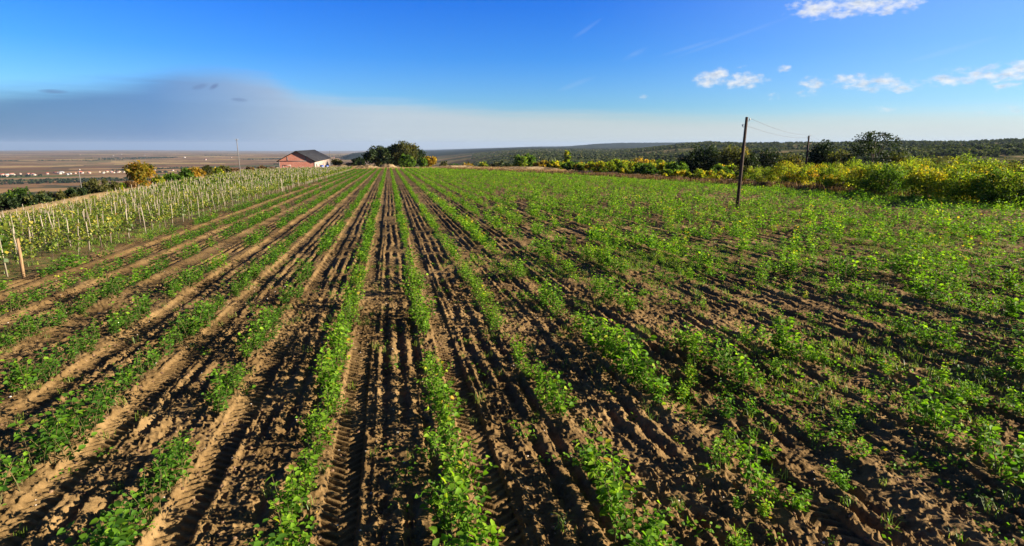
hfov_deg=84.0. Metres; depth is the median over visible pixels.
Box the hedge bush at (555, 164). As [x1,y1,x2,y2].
[546,160,564,168]
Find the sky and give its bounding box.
[0,0,1023,150]
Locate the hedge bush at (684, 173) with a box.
[676,168,709,178]
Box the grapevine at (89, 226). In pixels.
[84,225,93,241]
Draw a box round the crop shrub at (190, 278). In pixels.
[179,266,197,286]
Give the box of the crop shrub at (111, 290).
[95,273,122,297]
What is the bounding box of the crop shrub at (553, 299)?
[550,283,564,308]
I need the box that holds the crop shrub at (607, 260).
[600,247,613,268]
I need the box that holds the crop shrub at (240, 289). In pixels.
[228,279,246,291]
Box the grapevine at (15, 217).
[5,214,26,229]
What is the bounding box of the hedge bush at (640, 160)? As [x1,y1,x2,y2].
[629,156,656,166]
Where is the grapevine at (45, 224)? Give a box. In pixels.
[38,222,53,233]
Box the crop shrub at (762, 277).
[755,265,768,286]
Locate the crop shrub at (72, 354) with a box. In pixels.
[61,339,79,363]
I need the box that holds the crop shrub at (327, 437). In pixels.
[313,403,336,447]
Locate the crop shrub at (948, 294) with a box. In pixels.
[935,283,963,305]
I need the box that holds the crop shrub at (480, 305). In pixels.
[476,291,487,308]
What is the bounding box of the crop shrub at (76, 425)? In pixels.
[36,403,97,444]
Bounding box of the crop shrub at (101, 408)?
[83,393,107,429]
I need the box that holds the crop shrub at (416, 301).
[412,290,424,312]
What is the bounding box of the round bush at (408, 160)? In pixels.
[397,153,415,166]
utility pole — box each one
[235,139,241,180]
[736,117,750,209]
[805,135,810,166]
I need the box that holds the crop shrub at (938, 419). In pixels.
[924,394,969,445]
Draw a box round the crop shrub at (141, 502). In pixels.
[129,467,168,522]
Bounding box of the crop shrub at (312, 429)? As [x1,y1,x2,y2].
[295,408,328,437]
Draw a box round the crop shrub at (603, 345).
[585,317,627,358]
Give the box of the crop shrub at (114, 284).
[104,276,123,293]
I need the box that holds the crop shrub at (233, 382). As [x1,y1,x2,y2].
[210,364,244,387]
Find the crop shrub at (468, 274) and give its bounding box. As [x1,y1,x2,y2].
[463,269,473,280]
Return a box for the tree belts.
[0,153,354,194]
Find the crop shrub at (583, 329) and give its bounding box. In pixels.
[577,315,596,338]
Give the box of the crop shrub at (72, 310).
[54,303,79,315]
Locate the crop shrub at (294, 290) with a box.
[292,284,304,294]
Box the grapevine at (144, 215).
[140,209,147,226]
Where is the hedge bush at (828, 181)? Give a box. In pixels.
[821,174,856,190]
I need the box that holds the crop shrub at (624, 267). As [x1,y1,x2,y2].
[610,254,630,274]
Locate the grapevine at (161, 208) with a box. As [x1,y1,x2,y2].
[159,203,165,221]
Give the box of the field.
[0,167,1023,545]
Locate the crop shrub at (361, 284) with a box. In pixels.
[354,277,365,287]
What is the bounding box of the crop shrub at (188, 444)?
[164,428,194,455]
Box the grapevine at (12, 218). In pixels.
[5,213,17,231]
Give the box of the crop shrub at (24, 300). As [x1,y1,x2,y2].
[7,290,35,310]
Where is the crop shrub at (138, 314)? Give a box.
[126,301,150,321]
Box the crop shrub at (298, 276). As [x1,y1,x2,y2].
[296,271,304,283]
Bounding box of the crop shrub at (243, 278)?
[235,270,252,286]
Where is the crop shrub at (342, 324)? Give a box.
[329,317,350,338]
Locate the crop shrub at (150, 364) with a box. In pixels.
[137,350,157,371]
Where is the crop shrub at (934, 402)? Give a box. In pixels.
[896,382,963,426]
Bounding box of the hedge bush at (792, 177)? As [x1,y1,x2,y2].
[780,165,819,186]
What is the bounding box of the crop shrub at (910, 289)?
[897,270,928,296]
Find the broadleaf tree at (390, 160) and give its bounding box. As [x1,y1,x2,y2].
[377,143,398,164]
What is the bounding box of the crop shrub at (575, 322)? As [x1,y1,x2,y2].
[568,307,588,333]
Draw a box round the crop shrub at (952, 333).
[932,325,962,352]
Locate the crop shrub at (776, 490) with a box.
[751,473,794,506]
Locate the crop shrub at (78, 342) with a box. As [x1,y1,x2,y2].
[64,330,82,356]
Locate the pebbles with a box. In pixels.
[7,263,1019,545]
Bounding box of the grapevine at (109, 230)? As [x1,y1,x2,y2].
[102,222,113,241]
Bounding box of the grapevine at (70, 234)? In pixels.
[63,228,76,247]
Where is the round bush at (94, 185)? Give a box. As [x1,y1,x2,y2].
[80,178,120,193]
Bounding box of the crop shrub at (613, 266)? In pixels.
[609,259,622,270]
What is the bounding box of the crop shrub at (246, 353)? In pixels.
[235,339,253,357]
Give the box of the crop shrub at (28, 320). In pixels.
[22,306,42,337]
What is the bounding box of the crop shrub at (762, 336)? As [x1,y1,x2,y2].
[746,324,769,344]
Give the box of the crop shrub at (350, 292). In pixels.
[335,282,361,305]
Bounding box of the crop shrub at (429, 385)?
[421,370,441,394]
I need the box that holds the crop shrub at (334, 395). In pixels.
[318,381,348,409]
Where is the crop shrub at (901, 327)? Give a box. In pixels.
[888,309,916,332]
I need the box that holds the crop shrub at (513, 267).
[508,260,523,275]
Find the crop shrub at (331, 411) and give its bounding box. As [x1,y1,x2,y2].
[321,386,344,418]
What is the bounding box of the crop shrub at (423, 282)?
[403,268,428,291]
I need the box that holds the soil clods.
[0,257,1023,545]
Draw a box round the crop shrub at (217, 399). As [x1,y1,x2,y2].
[202,386,232,412]
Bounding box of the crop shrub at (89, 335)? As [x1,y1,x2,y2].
[80,325,96,346]
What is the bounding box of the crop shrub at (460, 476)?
[444,461,470,499]
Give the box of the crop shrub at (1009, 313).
[999,290,1023,321]
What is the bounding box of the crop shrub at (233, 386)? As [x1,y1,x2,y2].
[212,364,255,396]
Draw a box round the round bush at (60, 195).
[35,189,79,200]
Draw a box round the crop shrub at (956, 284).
[948,277,968,291]
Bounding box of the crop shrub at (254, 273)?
[251,262,260,279]
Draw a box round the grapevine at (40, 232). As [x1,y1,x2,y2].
[37,224,48,242]
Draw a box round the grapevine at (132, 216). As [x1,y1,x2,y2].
[121,208,137,229]
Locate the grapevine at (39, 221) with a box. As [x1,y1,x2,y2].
[30,213,50,225]
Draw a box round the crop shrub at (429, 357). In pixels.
[421,349,438,372]
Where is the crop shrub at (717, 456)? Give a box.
[699,430,734,472]
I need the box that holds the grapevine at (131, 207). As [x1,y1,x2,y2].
[126,201,142,213]
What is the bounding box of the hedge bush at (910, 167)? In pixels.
[889,159,929,193]
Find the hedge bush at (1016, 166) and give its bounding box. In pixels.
[987,157,1023,186]
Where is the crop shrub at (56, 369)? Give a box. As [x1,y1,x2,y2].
[31,357,60,375]
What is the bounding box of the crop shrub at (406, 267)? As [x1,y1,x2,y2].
[402,263,418,279]
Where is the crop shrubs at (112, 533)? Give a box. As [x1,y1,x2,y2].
[0,167,1023,545]
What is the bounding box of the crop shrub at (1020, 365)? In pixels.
[994,338,1023,373]
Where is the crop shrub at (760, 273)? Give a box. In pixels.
[754,262,767,284]
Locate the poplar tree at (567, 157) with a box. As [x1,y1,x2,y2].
[563,150,571,162]
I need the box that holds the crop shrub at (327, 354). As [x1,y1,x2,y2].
[316,337,343,366]
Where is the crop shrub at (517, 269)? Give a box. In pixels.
[508,257,526,276]
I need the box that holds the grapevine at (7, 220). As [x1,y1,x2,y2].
[2,215,12,225]
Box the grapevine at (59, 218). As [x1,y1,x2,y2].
[50,208,72,230]
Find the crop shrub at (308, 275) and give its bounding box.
[298,263,311,281]
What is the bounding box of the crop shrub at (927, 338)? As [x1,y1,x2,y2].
[917,324,946,345]
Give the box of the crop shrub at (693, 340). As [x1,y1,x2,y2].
[682,332,704,351]
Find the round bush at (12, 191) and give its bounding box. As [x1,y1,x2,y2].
[3,186,31,206]
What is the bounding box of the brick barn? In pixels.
[276,150,329,167]
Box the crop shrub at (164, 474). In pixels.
[153,454,186,493]
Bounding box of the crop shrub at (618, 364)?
[617,349,642,375]
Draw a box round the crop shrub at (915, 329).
[911,320,932,338]
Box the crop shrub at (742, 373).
[736,349,762,389]
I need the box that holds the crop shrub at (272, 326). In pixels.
[265,312,282,329]
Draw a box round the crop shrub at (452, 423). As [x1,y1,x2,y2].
[423,416,463,450]
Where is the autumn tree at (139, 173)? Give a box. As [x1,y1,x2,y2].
[122,160,157,185]
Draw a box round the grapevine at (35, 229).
[30,223,39,234]
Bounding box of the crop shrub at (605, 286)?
[599,274,613,300]
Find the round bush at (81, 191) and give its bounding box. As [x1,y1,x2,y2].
[63,187,87,197]
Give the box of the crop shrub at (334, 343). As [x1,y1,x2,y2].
[331,330,352,354]
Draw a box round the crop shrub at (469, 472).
[438,435,497,483]
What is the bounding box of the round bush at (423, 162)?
[418,157,427,166]
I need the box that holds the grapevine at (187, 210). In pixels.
[183,204,190,219]
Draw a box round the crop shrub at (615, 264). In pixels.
[607,255,628,271]
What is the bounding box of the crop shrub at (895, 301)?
[890,287,902,307]
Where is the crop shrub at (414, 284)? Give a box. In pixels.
[400,274,423,294]
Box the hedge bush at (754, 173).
[743,166,777,182]
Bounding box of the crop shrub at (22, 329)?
[11,315,33,340]
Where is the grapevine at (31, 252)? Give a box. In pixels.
[21,244,40,267]
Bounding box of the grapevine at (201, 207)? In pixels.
[197,202,206,214]
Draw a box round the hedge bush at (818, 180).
[796,162,841,184]
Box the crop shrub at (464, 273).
[460,266,474,279]
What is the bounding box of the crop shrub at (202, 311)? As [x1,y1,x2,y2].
[194,300,214,323]
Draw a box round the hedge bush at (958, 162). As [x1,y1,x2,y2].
[932,152,1003,173]
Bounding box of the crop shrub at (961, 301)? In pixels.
[954,280,974,309]
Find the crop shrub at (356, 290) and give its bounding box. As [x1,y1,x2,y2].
[341,281,364,299]
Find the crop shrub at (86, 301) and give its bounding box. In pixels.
[73,293,94,310]
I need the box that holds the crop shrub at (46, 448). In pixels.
[7,410,85,468]
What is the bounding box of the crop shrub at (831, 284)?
[825,273,842,292]
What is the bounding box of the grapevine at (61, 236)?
[46,222,71,250]
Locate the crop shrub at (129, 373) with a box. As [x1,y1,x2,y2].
[113,362,140,384]
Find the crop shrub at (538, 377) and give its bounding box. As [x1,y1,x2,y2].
[534,360,554,389]
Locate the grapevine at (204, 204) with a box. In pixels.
[202,199,208,213]
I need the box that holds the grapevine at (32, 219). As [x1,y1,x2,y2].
[27,215,37,226]
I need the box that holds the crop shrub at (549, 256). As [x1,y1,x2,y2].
[543,245,556,261]
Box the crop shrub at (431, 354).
[427,346,437,363]
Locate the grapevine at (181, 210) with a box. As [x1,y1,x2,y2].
[176,205,186,219]
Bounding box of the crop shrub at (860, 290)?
[852,278,877,300]
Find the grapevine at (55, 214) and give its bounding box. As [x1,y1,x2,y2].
[43,205,62,225]
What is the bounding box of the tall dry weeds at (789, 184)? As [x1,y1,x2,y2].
[440,167,939,196]
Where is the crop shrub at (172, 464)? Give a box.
[139,443,193,483]
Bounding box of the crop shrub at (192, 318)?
[169,315,199,336]
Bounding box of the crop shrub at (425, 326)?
[417,320,428,336]
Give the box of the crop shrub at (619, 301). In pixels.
[611,285,624,308]
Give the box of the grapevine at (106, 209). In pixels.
[99,205,118,213]
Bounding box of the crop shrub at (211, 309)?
[201,301,217,318]
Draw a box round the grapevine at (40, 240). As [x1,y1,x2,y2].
[25,230,49,254]
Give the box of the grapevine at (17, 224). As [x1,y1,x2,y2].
[12,220,30,235]
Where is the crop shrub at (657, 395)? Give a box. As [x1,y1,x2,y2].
[640,375,670,408]
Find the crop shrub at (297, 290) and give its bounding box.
[280,281,303,299]
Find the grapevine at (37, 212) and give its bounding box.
[27,203,43,217]
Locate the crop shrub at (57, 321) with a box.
[45,310,67,326]
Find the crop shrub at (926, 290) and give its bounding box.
[908,271,945,299]
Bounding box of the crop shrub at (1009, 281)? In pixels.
[1002,264,1022,289]
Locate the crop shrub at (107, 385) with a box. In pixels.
[76,372,120,399]
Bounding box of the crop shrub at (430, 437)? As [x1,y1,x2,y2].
[413,427,458,465]
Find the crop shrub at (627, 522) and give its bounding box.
[607,490,639,542]
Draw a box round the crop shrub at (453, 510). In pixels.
[415,471,491,541]
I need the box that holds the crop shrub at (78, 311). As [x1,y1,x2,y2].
[76,303,86,313]
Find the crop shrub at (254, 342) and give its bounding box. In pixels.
[238,332,264,353]
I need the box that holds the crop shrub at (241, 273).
[233,268,250,283]
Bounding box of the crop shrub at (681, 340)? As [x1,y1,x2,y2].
[670,321,702,351]
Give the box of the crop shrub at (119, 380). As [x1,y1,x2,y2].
[115,362,140,391]
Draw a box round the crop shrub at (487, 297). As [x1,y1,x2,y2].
[480,292,494,305]
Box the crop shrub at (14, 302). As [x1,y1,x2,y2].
[5,287,23,312]
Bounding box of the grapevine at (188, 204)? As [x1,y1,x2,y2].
[184,197,191,214]
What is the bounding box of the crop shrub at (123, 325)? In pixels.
[107,306,138,329]
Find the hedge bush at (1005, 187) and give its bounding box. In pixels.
[982,165,1023,206]
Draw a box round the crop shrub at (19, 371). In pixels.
[0,357,51,392]
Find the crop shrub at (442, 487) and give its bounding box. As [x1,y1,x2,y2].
[423,474,475,511]
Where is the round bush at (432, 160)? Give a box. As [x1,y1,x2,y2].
[422,155,436,166]
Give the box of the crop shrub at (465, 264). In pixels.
[456,259,468,272]
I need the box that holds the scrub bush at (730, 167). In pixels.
[716,163,738,173]
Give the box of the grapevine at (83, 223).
[80,218,91,228]
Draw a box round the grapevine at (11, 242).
[3,232,17,262]
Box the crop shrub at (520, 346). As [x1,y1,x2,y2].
[509,336,529,359]
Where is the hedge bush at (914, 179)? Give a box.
[897,166,957,198]
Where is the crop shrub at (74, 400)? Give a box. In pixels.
[30,391,107,438]
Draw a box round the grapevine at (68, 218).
[61,210,76,231]
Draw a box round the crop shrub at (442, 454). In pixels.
[438,445,463,476]
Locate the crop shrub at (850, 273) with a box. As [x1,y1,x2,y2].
[833,254,869,280]
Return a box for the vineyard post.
[16,238,25,278]
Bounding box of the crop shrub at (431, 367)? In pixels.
[414,362,443,386]
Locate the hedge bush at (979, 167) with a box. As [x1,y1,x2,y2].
[961,157,1018,186]
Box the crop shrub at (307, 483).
[285,463,318,494]
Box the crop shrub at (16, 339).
[1,330,21,345]
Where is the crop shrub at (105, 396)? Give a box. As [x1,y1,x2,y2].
[80,381,127,414]
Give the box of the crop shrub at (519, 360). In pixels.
[511,344,524,365]
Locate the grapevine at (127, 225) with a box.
[122,218,133,237]
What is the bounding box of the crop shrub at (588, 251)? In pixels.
[580,242,598,260]
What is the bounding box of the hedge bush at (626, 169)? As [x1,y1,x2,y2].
[615,161,642,173]
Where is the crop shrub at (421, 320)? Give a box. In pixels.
[415,310,429,326]
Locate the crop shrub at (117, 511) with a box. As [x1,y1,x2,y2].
[98,490,146,545]
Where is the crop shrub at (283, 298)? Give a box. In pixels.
[277,287,294,303]
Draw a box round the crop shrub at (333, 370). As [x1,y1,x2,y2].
[316,356,341,392]
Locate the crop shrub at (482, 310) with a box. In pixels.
[481,301,499,318]
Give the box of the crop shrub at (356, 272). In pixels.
[347,263,369,277]
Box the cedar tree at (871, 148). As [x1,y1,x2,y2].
[837,130,912,172]
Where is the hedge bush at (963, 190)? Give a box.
[950,172,1014,203]
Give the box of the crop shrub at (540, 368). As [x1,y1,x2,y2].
[534,358,551,382]
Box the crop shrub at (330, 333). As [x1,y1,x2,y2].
[319,322,344,344]
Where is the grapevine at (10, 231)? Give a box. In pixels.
[1,225,19,248]
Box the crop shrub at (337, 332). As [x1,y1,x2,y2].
[324,318,354,349]
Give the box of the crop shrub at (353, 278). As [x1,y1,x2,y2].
[346,273,363,285]
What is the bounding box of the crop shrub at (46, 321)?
[37,310,51,327]
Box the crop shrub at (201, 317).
[178,302,213,331]
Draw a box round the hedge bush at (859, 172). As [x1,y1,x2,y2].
[846,162,892,193]
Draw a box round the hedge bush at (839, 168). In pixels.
[819,163,846,183]
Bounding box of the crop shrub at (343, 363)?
[322,343,349,368]
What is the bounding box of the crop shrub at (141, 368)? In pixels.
[125,351,146,378]
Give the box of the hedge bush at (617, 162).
[607,159,629,171]
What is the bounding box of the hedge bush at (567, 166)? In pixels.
[560,161,578,169]
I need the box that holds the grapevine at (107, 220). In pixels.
[103,214,114,235]
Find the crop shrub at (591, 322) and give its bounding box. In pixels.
[577,315,621,347]
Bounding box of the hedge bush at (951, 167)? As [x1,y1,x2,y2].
[914,164,972,196]
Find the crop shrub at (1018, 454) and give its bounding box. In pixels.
[982,425,1023,481]
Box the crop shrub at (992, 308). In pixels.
[981,291,1001,317]
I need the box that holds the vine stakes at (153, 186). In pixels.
[0,165,350,257]
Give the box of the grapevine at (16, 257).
[9,247,28,269]
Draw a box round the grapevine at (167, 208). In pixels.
[163,201,174,219]
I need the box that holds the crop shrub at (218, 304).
[204,296,221,310]
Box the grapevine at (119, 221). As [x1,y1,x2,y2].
[113,215,123,231]
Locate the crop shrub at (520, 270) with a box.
[514,261,525,278]
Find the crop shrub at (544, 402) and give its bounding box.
[535,381,554,411]
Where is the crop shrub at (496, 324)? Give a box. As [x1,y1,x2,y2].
[485,315,505,331]
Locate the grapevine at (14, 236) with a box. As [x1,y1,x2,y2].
[6,231,23,252]
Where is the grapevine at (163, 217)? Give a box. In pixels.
[160,211,169,227]
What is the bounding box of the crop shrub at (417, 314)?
[409,308,430,324]
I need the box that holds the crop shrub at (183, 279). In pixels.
[178,266,192,287]
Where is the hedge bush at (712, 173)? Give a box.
[696,169,732,180]
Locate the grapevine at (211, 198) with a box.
[209,191,218,202]
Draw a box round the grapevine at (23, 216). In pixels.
[15,211,28,223]
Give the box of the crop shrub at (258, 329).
[238,319,269,348]
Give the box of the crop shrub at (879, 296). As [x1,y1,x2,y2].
[872,287,890,302]
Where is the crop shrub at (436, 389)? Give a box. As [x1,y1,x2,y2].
[421,374,454,411]
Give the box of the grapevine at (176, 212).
[169,207,179,223]
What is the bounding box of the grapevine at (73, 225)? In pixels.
[57,215,81,231]
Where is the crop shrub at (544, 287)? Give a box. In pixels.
[535,277,554,301]
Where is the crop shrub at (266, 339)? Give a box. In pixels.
[245,320,276,341]
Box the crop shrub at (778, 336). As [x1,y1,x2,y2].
[768,313,801,353]
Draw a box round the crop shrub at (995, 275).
[979,257,1002,284]
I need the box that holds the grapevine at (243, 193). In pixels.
[239,186,248,197]
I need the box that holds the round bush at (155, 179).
[150,175,165,183]
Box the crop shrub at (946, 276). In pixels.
[932,265,960,289]
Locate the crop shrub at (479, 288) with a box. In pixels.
[470,281,489,295]
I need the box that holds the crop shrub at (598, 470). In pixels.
[588,447,645,494]
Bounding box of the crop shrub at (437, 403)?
[422,377,461,416]
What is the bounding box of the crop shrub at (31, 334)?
[21,314,44,335]
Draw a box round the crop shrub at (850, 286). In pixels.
[843,280,859,293]
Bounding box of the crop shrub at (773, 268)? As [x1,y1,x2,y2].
[764,256,790,274]
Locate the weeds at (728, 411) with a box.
[0,185,1023,545]
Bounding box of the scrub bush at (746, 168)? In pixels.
[732,165,753,174]
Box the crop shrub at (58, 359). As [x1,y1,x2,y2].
[50,343,67,367]
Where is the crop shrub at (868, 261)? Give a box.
[861,250,881,270]
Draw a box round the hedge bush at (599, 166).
[583,160,616,172]
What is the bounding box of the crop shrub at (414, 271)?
[407,264,420,276]
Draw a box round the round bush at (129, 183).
[122,181,137,188]
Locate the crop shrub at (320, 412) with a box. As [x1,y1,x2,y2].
[304,402,331,423]
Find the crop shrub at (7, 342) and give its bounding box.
[0,325,17,349]
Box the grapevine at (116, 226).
[100,212,122,239]
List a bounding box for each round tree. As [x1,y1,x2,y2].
[513,154,527,166]
[525,153,536,166]
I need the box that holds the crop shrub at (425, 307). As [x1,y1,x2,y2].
[411,291,436,315]
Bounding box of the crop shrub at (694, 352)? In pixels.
[686,335,718,364]
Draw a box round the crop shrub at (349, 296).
[339,290,364,306]
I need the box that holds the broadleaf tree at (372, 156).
[361,145,391,166]
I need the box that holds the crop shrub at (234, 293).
[231,285,240,296]
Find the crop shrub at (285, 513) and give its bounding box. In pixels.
[269,498,299,534]
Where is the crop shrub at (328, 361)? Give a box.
[308,352,343,381]
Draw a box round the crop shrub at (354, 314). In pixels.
[345,308,359,321]
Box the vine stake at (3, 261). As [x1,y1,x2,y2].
[0,241,8,276]
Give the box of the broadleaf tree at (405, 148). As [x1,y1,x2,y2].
[390,141,419,166]
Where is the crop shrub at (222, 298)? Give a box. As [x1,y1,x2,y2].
[209,291,229,307]
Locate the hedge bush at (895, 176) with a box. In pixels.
[861,161,912,194]
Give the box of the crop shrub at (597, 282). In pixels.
[592,276,604,290]
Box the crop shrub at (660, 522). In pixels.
[625,500,676,545]
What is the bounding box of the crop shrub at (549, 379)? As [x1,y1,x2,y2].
[534,371,563,397]
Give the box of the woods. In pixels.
[74,138,1023,194]
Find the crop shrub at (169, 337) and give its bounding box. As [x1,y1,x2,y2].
[163,328,174,350]
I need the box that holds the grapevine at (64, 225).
[59,217,71,241]
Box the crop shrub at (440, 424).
[434,417,453,441]
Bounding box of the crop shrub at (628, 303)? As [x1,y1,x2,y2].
[623,286,638,312]
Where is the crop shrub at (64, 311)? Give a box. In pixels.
[52,299,67,320]
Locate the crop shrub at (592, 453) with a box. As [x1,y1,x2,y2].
[572,428,632,481]
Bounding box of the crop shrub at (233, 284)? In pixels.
[221,276,236,291]
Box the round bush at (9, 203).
[0,193,21,211]
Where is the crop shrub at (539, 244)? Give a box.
[534,238,552,255]
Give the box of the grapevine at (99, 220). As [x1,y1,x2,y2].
[91,215,103,229]
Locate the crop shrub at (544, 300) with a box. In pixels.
[536,287,553,306]
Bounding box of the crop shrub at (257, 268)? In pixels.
[250,257,259,278]
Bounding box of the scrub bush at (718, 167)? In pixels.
[710,165,729,172]
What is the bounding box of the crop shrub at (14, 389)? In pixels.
[1,359,33,395]
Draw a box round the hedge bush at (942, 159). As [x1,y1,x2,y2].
[916,155,968,170]
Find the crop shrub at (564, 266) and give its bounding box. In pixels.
[561,257,571,271]
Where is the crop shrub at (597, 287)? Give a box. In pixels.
[591,273,603,296]
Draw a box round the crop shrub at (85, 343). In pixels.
[67,330,99,351]
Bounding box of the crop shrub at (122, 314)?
[109,301,130,322]
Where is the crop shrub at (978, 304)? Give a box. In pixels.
[964,294,991,314]
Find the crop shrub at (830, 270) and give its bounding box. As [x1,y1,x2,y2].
[822,254,845,273]
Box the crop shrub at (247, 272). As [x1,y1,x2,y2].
[243,263,254,281]
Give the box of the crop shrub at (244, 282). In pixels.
[236,278,252,289]
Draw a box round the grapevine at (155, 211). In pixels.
[147,203,160,215]
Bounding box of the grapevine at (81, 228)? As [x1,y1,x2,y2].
[70,223,86,243]
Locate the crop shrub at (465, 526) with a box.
[456,504,485,544]
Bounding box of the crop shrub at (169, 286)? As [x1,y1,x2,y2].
[160,276,181,294]
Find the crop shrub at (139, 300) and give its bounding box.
[122,293,151,318]
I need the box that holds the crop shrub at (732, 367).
[710,345,756,380]
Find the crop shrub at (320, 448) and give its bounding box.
[301,437,327,460]
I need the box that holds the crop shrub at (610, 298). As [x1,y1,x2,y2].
[603,274,622,304]
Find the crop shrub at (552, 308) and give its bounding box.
[547,297,567,315]
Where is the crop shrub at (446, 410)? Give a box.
[424,384,463,427]
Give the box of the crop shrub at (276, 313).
[266,304,285,326]
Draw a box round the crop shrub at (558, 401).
[540,374,578,417]
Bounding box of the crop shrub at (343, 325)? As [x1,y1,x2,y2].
[335,308,352,337]
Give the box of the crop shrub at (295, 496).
[266,465,316,515]
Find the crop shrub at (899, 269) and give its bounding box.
[881,246,917,275]
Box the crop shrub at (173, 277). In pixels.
[170,273,179,288]
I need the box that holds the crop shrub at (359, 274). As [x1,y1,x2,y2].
[351,263,367,281]
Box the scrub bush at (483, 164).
[478,161,487,166]
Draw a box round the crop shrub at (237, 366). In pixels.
[227,362,248,380]
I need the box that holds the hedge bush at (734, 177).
[726,171,758,180]
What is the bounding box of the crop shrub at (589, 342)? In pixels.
[584,323,601,343]
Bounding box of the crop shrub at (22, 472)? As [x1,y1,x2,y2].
[1,449,36,483]
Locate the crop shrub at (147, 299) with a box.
[134,293,152,314]
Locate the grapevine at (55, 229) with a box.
[50,224,62,242]
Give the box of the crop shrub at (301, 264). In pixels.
[289,257,314,278]
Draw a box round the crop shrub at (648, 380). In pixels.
[628,352,665,392]
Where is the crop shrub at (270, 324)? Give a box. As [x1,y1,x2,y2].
[248,315,279,339]
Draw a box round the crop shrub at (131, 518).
[77,512,142,545]
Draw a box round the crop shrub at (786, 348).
[771,323,814,362]
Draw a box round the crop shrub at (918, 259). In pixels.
[902,252,936,280]
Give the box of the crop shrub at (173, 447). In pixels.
[153,437,199,468]
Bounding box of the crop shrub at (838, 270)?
[830,247,848,275]
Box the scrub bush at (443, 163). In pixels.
[439,161,447,165]
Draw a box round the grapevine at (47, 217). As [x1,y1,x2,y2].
[41,211,52,229]
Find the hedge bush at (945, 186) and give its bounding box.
[927,164,992,201]
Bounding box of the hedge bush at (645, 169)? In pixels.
[634,162,657,174]
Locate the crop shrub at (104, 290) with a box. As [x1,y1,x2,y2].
[92,281,110,299]
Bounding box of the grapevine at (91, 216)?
[85,211,96,222]
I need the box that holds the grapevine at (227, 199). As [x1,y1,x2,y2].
[223,191,234,207]
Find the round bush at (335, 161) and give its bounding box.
[331,158,343,164]
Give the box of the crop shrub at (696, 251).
[692,244,704,262]
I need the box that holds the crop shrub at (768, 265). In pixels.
[761,256,774,271]
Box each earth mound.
[329,163,364,167]
[355,165,381,167]
[379,164,399,167]
[428,165,479,167]
[499,166,560,169]
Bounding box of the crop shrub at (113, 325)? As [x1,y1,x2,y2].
[107,314,120,335]
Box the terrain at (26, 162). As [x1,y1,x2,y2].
[0,141,1023,193]
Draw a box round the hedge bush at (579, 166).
[572,162,587,170]
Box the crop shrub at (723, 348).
[707,332,740,373]
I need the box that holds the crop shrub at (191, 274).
[185,265,198,281]
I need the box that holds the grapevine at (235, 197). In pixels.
[232,193,238,203]
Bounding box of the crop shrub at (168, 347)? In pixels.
[144,335,175,357]
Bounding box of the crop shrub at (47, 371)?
[13,347,61,381]
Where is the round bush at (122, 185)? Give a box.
[110,182,125,190]
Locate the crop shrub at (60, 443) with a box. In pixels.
[14,406,75,456]
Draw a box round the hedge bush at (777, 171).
[760,160,802,182]
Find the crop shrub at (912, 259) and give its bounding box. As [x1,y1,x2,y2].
[902,254,922,276]
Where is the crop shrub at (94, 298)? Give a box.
[85,286,97,303]
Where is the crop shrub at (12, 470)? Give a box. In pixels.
[0,454,24,505]
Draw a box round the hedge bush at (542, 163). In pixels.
[532,160,549,166]
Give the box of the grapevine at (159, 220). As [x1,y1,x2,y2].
[155,214,163,227]
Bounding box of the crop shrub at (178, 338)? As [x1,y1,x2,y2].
[173,325,183,346]
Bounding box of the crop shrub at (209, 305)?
[184,300,219,324]
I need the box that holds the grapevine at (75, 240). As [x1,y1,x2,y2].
[61,229,85,254]
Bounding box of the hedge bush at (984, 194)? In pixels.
[964,166,1023,205]
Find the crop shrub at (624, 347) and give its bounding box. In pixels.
[601,325,656,371]
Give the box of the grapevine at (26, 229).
[19,220,36,238]
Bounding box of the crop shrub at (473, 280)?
[468,273,480,287]
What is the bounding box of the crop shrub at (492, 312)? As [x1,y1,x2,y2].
[483,306,502,322]
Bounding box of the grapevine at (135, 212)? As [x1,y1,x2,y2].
[130,208,139,222]
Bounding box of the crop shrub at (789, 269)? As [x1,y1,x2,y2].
[774,254,802,277]
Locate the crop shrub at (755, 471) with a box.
[734,431,770,499]
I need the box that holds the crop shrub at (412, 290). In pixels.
[406,286,418,296]
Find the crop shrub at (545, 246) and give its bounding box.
[541,237,549,257]
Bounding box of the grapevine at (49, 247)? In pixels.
[36,236,62,259]
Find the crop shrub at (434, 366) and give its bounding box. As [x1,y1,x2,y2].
[420,354,452,377]
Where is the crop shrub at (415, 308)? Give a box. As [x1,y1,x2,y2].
[405,302,430,321]
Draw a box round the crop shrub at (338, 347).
[330,335,350,361]
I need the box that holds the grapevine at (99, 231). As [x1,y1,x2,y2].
[89,223,107,247]
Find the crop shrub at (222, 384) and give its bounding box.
[202,369,235,400]
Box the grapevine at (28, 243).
[20,233,48,258]
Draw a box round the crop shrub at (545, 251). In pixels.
[539,244,552,259]
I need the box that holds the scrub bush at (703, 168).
[700,162,710,171]
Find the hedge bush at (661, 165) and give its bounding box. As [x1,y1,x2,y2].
[646,159,672,172]
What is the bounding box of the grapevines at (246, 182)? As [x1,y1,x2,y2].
[0,166,351,261]
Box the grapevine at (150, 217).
[143,209,154,229]
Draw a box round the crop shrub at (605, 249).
[591,244,614,263]
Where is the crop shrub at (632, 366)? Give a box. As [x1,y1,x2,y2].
[617,340,655,387]
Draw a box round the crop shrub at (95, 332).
[82,318,99,339]
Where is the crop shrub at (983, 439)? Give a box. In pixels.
[955,414,1004,454]
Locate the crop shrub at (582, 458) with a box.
[572,439,595,462]
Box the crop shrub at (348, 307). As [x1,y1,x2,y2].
[344,293,358,317]
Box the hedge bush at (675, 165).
[663,160,688,171]

